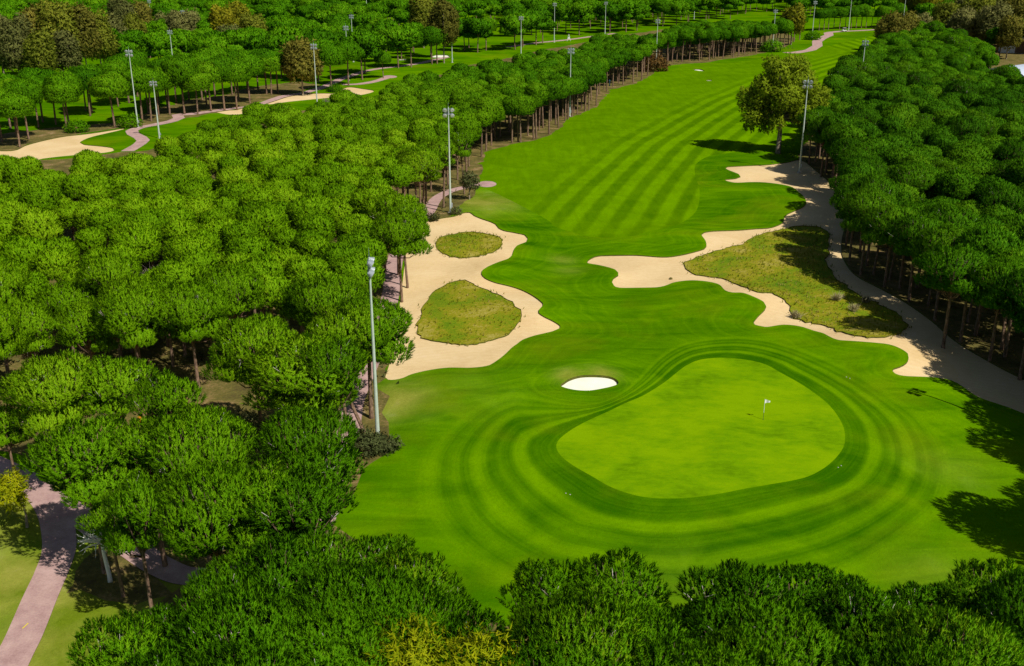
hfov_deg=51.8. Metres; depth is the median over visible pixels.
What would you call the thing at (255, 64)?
umbrella pine
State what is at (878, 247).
umbrella pine
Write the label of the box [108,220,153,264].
umbrella pine
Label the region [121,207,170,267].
umbrella pine
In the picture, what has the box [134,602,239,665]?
umbrella pine
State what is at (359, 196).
umbrella pine
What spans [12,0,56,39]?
gum tree
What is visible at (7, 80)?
umbrella pine
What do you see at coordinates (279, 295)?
umbrella pine
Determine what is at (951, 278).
umbrella pine
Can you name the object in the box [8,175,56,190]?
umbrella pine
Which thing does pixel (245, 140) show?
umbrella pine
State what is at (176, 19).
gum tree
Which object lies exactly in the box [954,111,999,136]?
umbrella pine
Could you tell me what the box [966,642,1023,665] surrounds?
umbrella pine
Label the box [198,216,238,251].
umbrella pine
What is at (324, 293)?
umbrella pine
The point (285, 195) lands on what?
umbrella pine
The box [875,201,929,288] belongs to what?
umbrella pine
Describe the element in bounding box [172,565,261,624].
umbrella pine
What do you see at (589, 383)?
bunker sand
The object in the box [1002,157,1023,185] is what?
umbrella pine
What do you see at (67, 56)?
gum tree
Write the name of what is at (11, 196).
umbrella pine
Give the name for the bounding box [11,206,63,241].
umbrella pine
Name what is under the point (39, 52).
gum tree
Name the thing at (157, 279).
umbrella pine
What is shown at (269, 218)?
umbrella pine
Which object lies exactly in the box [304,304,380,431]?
umbrella pine
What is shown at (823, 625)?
umbrella pine
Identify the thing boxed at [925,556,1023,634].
umbrella pine
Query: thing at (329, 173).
umbrella pine
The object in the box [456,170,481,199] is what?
olive tree
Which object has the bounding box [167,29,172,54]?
lighting mast
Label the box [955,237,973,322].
umbrella pine
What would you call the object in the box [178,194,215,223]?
umbrella pine
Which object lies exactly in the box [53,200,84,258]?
umbrella pine
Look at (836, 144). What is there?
umbrella pine
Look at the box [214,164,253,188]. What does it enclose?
umbrella pine
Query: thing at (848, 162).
umbrella pine
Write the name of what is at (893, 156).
umbrella pine
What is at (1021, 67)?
marquee
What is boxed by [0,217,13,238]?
umbrella pine
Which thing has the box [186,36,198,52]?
umbrella pine
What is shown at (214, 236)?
umbrella pine
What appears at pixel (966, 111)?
umbrella pine
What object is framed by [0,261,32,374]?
umbrella pine
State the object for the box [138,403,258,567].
umbrella pine
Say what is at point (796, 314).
grass tussock
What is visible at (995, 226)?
umbrella pine
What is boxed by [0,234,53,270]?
umbrella pine
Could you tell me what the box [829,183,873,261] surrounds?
umbrella pine
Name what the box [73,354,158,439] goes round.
umbrella pine
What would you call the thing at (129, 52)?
lighting mast
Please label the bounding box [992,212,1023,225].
umbrella pine
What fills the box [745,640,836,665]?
umbrella pine
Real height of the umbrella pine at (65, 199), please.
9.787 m
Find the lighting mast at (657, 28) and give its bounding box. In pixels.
[655,19,660,64]
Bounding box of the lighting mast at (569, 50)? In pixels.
[567,48,574,116]
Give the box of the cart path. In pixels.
[0,29,873,665]
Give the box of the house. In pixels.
[998,38,1023,52]
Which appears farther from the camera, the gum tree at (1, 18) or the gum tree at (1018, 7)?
the gum tree at (1018, 7)
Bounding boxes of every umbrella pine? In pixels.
[0,78,25,137]
[0,91,36,146]
[0,154,19,169]
[0,182,11,192]
[0,187,28,202]
[0,200,30,219]
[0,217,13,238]
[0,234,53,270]
[0,237,4,255]
[0,256,8,261]
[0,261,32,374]
[0,301,31,360]
[0,349,104,438]
[0,402,32,479]
[1,259,27,276]
[2,299,56,361]
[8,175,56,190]
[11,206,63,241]
[11,271,52,354]
[15,414,144,573]
[17,67,43,121]
[18,186,62,210]
[25,75,43,127]
[28,245,77,287]
[33,169,66,180]
[33,280,96,364]
[35,69,56,124]
[43,71,83,126]
[45,236,80,278]
[51,176,77,239]
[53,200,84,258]
[54,302,118,392]
[58,262,96,298]
[60,194,72,205]
[65,612,172,665]
[72,200,110,229]
[72,250,142,357]
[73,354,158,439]
[74,499,134,597]
[77,172,117,200]
[79,246,107,260]
[85,206,126,237]
[87,72,131,127]
[91,284,169,403]
[93,198,118,246]
[97,273,164,372]
[100,414,185,566]
[100,469,171,614]
[103,28,119,61]
[104,243,141,266]
[105,52,141,102]
[107,223,162,262]
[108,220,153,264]
[108,601,178,647]
[110,173,141,198]
[111,198,125,207]
[117,29,144,45]
[120,65,155,121]
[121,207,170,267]
[125,368,206,515]
[133,68,168,120]
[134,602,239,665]
[136,29,181,56]
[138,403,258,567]
[140,266,168,346]
[141,275,193,366]
[142,187,186,208]
[146,158,177,173]
[149,278,232,394]
[149,460,269,562]
[155,259,177,269]
[158,205,197,223]
[159,54,198,113]
[162,232,217,260]
[168,160,211,189]
[170,581,315,665]
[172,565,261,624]
[177,248,218,342]
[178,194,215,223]
[180,627,311,665]
[185,193,212,199]
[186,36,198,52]
[192,228,222,252]
[195,542,286,607]
[197,61,223,110]
[197,269,238,353]
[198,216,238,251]
[200,263,265,347]
[200,311,301,445]
[202,53,237,110]
[202,457,302,551]
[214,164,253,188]
[217,28,253,51]
[218,179,255,200]
[218,220,261,301]
[218,253,250,328]
[224,235,276,314]
[225,531,332,607]
[227,404,271,462]
[227,597,374,665]
[231,53,264,102]
[232,132,268,157]
[234,199,262,219]
[237,254,285,336]
[238,200,290,241]
[239,26,267,35]
[239,186,276,205]
[239,463,352,555]
[241,34,268,49]
[241,330,368,413]
[247,403,358,478]
[248,147,286,170]
[250,156,288,181]
[256,557,348,609]
[258,33,294,78]
[258,184,277,193]
[259,640,350,665]
[260,236,277,314]
[266,161,303,181]
[267,26,302,39]
[268,440,367,535]
[270,247,300,326]
[271,588,425,665]
[274,189,304,201]
[274,284,302,344]
[275,200,292,227]
[283,254,330,283]
[283,530,362,594]
[284,558,419,648]
[286,192,335,228]
[289,271,373,329]
[292,265,337,283]
[295,213,336,241]
[299,334,367,438]
[303,28,337,66]
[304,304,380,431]
[305,161,347,186]
[316,241,345,259]
[316,296,415,418]
[318,194,333,201]
[320,180,357,197]
[321,242,368,271]
[327,274,362,296]
[332,193,351,200]
[335,213,373,240]
[337,230,375,243]
[339,532,419,580]
[339,573,470,665]
[341,162,371,179]
[346,367,367,431]
[349,184,392,213]
[350,223,378,295]
[352,238,388,264]
[361,192,394,271]
[368,190,418,274]
[368,208,432,302]
[376,544,466,605]
[378,25,419,67]
[381,199,430,287]
[382,144,408,193]
[397,145,418,203]
[399,149,443,202]
[404,144,443,206]
[406,609,524,665]
[423,589,492,634]
[481,617,622,665]
[494,556,583,638]
[506,586,651,665]
[512,10,538,46]
[519,7,557,44]
[552,545,681,637]
[597,598,697,665]
[617,631,720,665]
[641,628,806,665]
[656,596,783,662]
[673,556,800,650]
[699,590,851,665]
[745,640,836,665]
[759,559,866,635]
[791,603,868,662]
[806,638,919,665]
[807,118,829,176]
[812,572,907,660]
[819,605,946,665]
[821,124,847,176]
[827,173,874,245]
[828,137,863,164]
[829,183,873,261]
[833,158,877,231]
[835,148,882,172]
[839,187,897,275]
[840,142,877,163]
[842,104,881,125]
[845,154,887,175]
[847,173,905,265]
[850,115,874,126]
[859,136,895,150]
[859,184,862,251]
[859,196,901,274]
[860,203,920,287]
[867,631,992,665]
[875,132,911,147]
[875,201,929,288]
[876,601,1023,665]
[880,146,923,165]
[882,580,968,634]
[884,162,941,200]
[884,212,941,301]
[888,250,895,279]
[889,132,912,145]
[892,128,925,147]
[901,160,944,199]
[907,221,966,320]
[909,198,951,209]
[912,220,955,305]
[912,242,988,348]
[915,203,951,287]
[920,125,957,143]
[920,201,981,295]
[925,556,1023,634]
[928,157,957,167]
[931,196,959,204]
[932,168,978,200]
[935,162,973,173]
[938,604,1023,665]
[942,139,977,157]
[943,79,980,93]
[944,113,987,136]
[945,248,998,341]
[952,199,984,214]
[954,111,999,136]
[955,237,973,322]
[956,155,995,178]
[958,108,987,115]
[960,256,1023,361]
[960,567,1023,643]
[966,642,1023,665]
[972,224,1009,309]
[973,213,1004,227]
[974,177,1017,201]
[975,182,1023,213]
[979,86,1016,96]
[986,157,1023,177]
[986,255,1023,357]
[990,117,1005,135]
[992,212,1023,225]
[992,267,1023,379]
[994,138,1023,161]
[997,136,1020,150]
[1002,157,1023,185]
[1004,220,1023,235]
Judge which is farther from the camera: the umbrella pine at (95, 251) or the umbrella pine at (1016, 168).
the umbrella pine at (1016, 168)
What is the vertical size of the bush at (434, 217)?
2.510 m
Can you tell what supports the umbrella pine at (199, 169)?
on the forest floor
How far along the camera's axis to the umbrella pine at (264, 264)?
118.14 m
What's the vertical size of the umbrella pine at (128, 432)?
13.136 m
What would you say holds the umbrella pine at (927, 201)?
on the forest floor
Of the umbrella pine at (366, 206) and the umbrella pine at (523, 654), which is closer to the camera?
the umbrella pine at (523, 654)
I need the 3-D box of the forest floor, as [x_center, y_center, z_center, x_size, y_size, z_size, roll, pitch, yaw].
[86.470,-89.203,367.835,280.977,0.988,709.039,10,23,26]
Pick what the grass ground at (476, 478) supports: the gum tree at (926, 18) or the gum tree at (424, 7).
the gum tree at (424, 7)
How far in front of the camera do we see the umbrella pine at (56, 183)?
162.59 m
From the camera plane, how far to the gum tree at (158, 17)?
455.86 m
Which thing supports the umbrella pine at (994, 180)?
on the forest floor
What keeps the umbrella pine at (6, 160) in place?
on the forest floor
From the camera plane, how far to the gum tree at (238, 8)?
445.68 m
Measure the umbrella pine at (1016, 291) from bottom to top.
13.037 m
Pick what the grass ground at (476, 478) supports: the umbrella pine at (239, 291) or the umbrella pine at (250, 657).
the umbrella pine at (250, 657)
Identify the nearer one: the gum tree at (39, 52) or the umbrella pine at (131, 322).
the umbrella pine at (131, 322)
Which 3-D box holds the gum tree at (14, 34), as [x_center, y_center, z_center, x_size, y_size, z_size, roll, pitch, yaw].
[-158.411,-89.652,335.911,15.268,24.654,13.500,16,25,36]
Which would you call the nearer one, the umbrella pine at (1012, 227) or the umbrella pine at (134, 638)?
the umbrella pine at (134, 638)
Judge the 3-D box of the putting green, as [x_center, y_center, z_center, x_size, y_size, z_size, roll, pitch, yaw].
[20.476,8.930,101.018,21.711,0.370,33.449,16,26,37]
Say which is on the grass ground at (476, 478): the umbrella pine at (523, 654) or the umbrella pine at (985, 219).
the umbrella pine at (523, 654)
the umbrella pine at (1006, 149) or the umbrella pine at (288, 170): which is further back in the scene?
the umbrella pine at (1006, 149)
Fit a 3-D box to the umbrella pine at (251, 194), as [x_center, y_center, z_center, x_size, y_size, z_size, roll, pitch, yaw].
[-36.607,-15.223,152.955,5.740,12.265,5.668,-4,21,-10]
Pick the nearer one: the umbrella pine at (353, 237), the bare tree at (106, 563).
the bare tree at (106, 563)
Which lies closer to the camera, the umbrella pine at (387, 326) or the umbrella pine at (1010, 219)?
the umbrella pine at (387, 326)
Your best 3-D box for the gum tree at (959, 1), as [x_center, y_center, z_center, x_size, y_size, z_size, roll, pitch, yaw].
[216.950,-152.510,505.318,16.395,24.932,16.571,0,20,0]
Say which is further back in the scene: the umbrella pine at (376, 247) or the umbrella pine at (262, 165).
the umbrella pine at (262, 165)
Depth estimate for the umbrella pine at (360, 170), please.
169.72 m
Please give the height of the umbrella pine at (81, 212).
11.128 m
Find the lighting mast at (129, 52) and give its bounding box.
[124,48,138,127]
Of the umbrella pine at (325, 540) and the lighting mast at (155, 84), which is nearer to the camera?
the umbrella pine at (325, 540)
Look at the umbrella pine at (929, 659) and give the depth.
50.38 m
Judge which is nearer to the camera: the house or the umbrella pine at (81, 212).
the umbrella pine at (81, 212)
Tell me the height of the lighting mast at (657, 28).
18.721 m
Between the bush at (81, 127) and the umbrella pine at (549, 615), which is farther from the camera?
the bush at (81, 127)
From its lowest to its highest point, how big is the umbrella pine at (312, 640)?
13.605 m
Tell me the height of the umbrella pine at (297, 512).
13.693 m
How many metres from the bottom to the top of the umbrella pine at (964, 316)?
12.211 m
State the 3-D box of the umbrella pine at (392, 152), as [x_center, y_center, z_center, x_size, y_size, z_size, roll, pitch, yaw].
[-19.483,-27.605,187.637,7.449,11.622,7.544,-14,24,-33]
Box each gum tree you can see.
[0,12,35,73]
[0,14,12,73]
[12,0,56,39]
[19,25,58,69]
[34,0,79,70]
[52,28,82,71]
[69,1,102,63]
[87,5,120,63]
[104,12,129,54]
[105,0,138,23]
[121,10,147,32]
[132,0,153,22]
[154,10,167,20]
[162,7,200,30]
[208,3,238,29]
[216,23,240,31]
[225,0,252,26]
[238,12,267,30]
[278,36,324,95]
[407,0,435,47]
[426,0,460,62]
[735,52,833,153]
[780,2,806,44]
[872,10,897,38]
[874,9,921,37]
[898,0,915,13]
[912,0,944,11]
[916,11,932,23]
[931,0,960,24]
[944,3,976,37]
[952,0,962,3]
[956,0,998,17]
[974,0,1012,44]
[994,0,1023,18]
[994,13,1023,58]
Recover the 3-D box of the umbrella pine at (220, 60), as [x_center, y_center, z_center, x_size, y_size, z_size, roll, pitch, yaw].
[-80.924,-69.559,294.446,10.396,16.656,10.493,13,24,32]
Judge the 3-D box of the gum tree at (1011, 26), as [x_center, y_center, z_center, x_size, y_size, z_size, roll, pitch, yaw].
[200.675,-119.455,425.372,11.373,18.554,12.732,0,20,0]
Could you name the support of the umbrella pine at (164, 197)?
on the forest floor
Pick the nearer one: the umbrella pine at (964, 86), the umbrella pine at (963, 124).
the umbrella pine at (963, 124)
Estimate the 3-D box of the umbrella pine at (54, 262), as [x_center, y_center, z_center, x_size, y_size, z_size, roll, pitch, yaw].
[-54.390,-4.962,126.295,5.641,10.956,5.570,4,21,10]
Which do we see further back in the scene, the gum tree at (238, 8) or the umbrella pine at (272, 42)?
the gum tree at (238, 8)
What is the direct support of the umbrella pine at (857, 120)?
on the forest floor
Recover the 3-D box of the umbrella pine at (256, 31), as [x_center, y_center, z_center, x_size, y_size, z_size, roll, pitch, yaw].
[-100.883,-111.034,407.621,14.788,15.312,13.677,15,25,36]
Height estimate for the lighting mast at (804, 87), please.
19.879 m
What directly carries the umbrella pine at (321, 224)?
on the forest floor
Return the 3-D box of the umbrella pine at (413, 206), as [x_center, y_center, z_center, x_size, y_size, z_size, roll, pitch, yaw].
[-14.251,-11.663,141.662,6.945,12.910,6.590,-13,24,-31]
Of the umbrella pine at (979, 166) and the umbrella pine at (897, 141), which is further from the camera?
the umbrella pine at (897, 141)
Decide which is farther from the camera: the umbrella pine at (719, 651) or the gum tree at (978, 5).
the gum tree at (978, 5)
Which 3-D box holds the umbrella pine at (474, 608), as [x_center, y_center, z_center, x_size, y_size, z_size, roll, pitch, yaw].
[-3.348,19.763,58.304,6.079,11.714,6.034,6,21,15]
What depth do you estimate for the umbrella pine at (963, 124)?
193.39 m
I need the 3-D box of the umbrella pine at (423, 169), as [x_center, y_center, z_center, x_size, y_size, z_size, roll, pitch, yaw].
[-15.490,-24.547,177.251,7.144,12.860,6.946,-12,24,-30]
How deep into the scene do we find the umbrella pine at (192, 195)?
153.16 m
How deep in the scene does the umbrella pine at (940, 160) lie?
171.57 m
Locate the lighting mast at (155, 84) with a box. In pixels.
[149,81,160,137]
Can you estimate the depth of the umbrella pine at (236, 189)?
158.04 m
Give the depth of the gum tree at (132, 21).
403.04 m
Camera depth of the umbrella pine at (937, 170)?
162.78 m
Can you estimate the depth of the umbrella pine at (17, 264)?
122.48 m
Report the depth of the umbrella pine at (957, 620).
51.87 m
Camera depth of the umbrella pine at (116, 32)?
383.97 m
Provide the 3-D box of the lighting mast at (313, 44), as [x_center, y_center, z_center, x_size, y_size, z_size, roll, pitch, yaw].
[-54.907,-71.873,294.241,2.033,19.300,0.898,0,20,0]
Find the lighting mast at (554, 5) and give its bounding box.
[553,3,556,41]
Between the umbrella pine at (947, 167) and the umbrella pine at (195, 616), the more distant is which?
the umbrella pine at (947, 167)
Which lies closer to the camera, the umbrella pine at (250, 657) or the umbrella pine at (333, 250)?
the umbrella pine at (250, 657)
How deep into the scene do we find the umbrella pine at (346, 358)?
87.80 m
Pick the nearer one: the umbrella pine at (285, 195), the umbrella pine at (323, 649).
the umbrella pine at (323, 649)
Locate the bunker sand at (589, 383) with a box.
[402,55,702,390]
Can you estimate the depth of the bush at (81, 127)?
261.12 m
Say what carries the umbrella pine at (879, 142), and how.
on the forest floor
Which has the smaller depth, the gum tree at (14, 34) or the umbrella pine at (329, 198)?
the umbrella pine at (329, 198)
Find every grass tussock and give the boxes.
[789,309,806,318]
[831,291,843,300]
[848,303,859,311]
[859,295,869,303]
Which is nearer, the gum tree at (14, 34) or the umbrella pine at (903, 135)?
the umbrella pine at (903, 135)
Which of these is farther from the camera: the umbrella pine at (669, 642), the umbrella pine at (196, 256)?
the umbrella pine at (196, 256)
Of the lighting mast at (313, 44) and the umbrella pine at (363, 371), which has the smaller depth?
the umbrella pine at (363, 371)
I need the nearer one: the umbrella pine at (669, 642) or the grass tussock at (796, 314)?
the umbrella pine at (669, 642)
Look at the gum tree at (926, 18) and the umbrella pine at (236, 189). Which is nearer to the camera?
the umbrella pine at (236, 189)
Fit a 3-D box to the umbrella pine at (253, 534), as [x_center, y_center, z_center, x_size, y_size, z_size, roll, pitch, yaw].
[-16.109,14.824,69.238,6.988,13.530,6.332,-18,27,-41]
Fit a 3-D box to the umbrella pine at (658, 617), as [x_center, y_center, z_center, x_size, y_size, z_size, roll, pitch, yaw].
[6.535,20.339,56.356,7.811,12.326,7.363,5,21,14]
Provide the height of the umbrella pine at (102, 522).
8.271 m
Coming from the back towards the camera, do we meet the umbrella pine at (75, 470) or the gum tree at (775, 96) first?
the gum tree at (775, 96)
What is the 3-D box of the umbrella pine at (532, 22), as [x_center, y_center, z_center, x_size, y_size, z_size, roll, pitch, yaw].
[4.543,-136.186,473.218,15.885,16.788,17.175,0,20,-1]
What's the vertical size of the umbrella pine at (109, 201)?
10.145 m
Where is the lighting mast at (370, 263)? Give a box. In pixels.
[367,247,379,431]
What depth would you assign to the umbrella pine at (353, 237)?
131.96 m
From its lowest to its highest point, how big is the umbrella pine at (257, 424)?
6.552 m
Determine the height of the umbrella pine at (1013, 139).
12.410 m
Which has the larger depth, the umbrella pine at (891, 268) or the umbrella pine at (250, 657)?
the umbrella pine at (891, 268)
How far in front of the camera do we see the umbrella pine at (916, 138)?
195.22 m
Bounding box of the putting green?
[556,358,844,497]
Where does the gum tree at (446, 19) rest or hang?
on the grass ground at (476, 478)
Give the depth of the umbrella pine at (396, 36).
390.84 m
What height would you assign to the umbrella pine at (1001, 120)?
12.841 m
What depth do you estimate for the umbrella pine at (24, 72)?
270.15 m
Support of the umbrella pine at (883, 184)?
on the forest floor
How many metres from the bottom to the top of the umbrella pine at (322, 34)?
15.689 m
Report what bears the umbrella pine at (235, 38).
on the grass ground at (476, 478)
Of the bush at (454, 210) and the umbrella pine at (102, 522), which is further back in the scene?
the bush at (454, 210)
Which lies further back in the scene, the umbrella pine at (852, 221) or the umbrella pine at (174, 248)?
the umbrella pine at (852, 221)
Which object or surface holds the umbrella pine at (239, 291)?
on the forest floor
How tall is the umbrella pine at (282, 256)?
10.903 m
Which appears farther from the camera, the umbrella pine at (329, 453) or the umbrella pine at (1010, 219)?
the umbrella pine at (1010, 219)
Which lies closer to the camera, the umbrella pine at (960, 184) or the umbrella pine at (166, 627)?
the umbrella pine at (166, 627)
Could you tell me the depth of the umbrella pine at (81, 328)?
104.44 m
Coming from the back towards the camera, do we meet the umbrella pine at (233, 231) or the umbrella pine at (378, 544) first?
the umbrella pine at (233, 231)
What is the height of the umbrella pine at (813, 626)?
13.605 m
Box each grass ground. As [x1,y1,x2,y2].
[0,0,1023,665]
[416,226,907,343]
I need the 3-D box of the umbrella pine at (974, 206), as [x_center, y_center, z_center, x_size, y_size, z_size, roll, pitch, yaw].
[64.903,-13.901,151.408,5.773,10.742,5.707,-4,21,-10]
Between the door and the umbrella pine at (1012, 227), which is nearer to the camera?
the umbrella pine at (1012, 227)
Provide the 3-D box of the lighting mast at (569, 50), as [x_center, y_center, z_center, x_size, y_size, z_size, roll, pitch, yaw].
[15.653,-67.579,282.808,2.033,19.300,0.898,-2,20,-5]
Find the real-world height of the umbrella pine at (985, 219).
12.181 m
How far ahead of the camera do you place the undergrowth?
189.94 m
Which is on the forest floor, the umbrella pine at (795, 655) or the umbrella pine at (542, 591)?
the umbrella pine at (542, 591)
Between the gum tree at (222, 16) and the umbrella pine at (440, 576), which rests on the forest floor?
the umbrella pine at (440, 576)
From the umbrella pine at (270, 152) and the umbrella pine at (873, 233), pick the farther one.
the umbrella pine at (270, 152)
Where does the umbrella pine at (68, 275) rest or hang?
on the forest floor
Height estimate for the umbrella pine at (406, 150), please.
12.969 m
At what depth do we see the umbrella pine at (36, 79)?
264.71 m
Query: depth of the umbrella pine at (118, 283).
109.14 m
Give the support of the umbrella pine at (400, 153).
on the forest floor
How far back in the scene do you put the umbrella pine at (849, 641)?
53.79 m
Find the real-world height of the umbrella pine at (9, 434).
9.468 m
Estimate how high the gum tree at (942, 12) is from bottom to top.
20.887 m
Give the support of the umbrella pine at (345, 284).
on the forest floor
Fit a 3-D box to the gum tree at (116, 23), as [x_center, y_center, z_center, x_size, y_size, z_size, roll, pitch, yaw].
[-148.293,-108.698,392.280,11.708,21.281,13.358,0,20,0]
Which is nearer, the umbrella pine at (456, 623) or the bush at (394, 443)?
the umbrella pine at (456, 623)
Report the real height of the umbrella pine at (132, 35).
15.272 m
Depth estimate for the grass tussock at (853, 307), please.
132.05 m
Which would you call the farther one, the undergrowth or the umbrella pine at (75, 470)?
the undergrowth
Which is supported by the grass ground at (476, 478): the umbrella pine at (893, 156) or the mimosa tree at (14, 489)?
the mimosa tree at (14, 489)
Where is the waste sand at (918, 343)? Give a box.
[0,87,1023,412]
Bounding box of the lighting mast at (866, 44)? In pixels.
[862,40,868,60]
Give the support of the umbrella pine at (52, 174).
on the forest floor
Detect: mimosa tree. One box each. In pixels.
[0,465,31,527]
[354,612,469,665]
[423,619,539,665]
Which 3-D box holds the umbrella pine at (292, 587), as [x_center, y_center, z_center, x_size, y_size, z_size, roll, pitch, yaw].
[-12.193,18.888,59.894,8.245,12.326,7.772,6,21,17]
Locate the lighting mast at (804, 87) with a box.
[797,76,812,173]
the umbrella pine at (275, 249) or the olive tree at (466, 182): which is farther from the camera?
the olive tree at (466, 182)
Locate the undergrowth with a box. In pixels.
[17,42,825,383]
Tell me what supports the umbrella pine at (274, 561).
on the forest floor
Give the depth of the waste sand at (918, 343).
144.12 m
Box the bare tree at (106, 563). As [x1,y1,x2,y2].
[76,529,112,582]
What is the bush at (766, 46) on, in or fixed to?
on the forest floor
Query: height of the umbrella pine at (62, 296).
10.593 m
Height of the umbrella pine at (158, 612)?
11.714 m
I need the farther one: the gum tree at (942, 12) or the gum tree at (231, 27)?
the gum tree at (942, 12)
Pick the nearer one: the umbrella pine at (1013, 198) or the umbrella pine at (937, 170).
the umbrella pine at (1013, 198)
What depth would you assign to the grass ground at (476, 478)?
99.59 m
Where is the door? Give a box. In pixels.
[1015,41,1023,52]
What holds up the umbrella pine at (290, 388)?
on the forest floor
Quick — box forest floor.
[0,29,1023,645]
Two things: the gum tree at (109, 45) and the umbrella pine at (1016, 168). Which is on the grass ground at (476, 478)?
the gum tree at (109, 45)
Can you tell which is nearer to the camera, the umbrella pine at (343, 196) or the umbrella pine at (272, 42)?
the umbrella pine at (343, 196)
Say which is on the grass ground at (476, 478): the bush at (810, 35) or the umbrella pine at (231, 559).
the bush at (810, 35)
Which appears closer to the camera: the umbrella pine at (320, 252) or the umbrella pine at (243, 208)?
the umbrella pine at (320, 252)
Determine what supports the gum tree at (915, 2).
on the grass ground at (476, 478)
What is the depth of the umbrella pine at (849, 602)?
55.51 m
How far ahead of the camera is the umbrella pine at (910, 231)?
132.90 m
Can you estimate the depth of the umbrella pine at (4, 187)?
158.80 m
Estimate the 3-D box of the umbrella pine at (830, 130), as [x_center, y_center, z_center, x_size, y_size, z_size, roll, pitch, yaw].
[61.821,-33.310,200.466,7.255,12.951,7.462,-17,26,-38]
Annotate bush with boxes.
[62,116,90,133]
[116,112,145,128]
[326,83,342,92]
[347,423,389,460]
[372,430,404,456]
[427,211,439,221]
[449,205,462,214]
[636,51,670,71]
[759,38,784,52]
[803,30,822,39]
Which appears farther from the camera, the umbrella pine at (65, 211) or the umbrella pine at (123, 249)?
the umbrella pine at (65, 211)
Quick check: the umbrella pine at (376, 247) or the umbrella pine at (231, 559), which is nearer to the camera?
the umbrella pine at (231, 559)
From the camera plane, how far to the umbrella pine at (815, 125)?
209.15 m
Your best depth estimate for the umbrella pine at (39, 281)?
115.91 m
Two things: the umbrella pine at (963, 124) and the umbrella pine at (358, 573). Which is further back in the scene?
the umbrella pine at (963, 124)
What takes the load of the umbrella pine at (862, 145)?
on the forest floor
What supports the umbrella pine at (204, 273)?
on the forest floor
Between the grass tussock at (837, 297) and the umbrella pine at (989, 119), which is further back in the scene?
the umbrella pine at (989, 119)
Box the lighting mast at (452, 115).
[442,107,454,212]
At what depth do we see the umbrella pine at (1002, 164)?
167.36 m
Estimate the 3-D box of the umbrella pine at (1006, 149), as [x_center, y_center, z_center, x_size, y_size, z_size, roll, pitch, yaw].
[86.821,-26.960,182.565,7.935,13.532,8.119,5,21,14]
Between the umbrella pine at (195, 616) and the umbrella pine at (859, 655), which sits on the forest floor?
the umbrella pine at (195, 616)
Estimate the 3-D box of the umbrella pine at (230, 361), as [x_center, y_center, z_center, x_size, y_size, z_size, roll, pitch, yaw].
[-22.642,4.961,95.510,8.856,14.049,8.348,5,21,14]
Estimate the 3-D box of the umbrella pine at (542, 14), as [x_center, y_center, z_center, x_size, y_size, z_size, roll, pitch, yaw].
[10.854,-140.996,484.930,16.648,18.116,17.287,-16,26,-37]
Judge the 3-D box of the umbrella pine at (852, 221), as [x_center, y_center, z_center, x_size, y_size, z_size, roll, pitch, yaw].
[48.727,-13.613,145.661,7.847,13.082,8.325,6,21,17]
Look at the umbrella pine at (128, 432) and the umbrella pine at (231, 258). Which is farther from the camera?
the umbrella pine at (231, 258)
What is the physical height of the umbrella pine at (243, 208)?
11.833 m
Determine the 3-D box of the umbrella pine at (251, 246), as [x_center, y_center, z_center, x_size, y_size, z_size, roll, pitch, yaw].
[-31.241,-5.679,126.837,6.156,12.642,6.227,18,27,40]
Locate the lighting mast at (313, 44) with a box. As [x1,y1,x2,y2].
[310,43,317,101]
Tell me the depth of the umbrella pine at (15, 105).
238.05 m
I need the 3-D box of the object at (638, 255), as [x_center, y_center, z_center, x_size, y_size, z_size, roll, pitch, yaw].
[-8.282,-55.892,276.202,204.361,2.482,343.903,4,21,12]
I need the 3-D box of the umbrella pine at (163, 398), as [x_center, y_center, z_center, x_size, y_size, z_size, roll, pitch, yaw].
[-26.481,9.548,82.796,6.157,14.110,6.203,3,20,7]
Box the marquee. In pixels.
[990,64,1023,76]
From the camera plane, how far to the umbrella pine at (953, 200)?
154.30 m
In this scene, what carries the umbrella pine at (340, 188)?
on the forest floor
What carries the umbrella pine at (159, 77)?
on the forest floor
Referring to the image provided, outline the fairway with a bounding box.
[477,35,875,237]

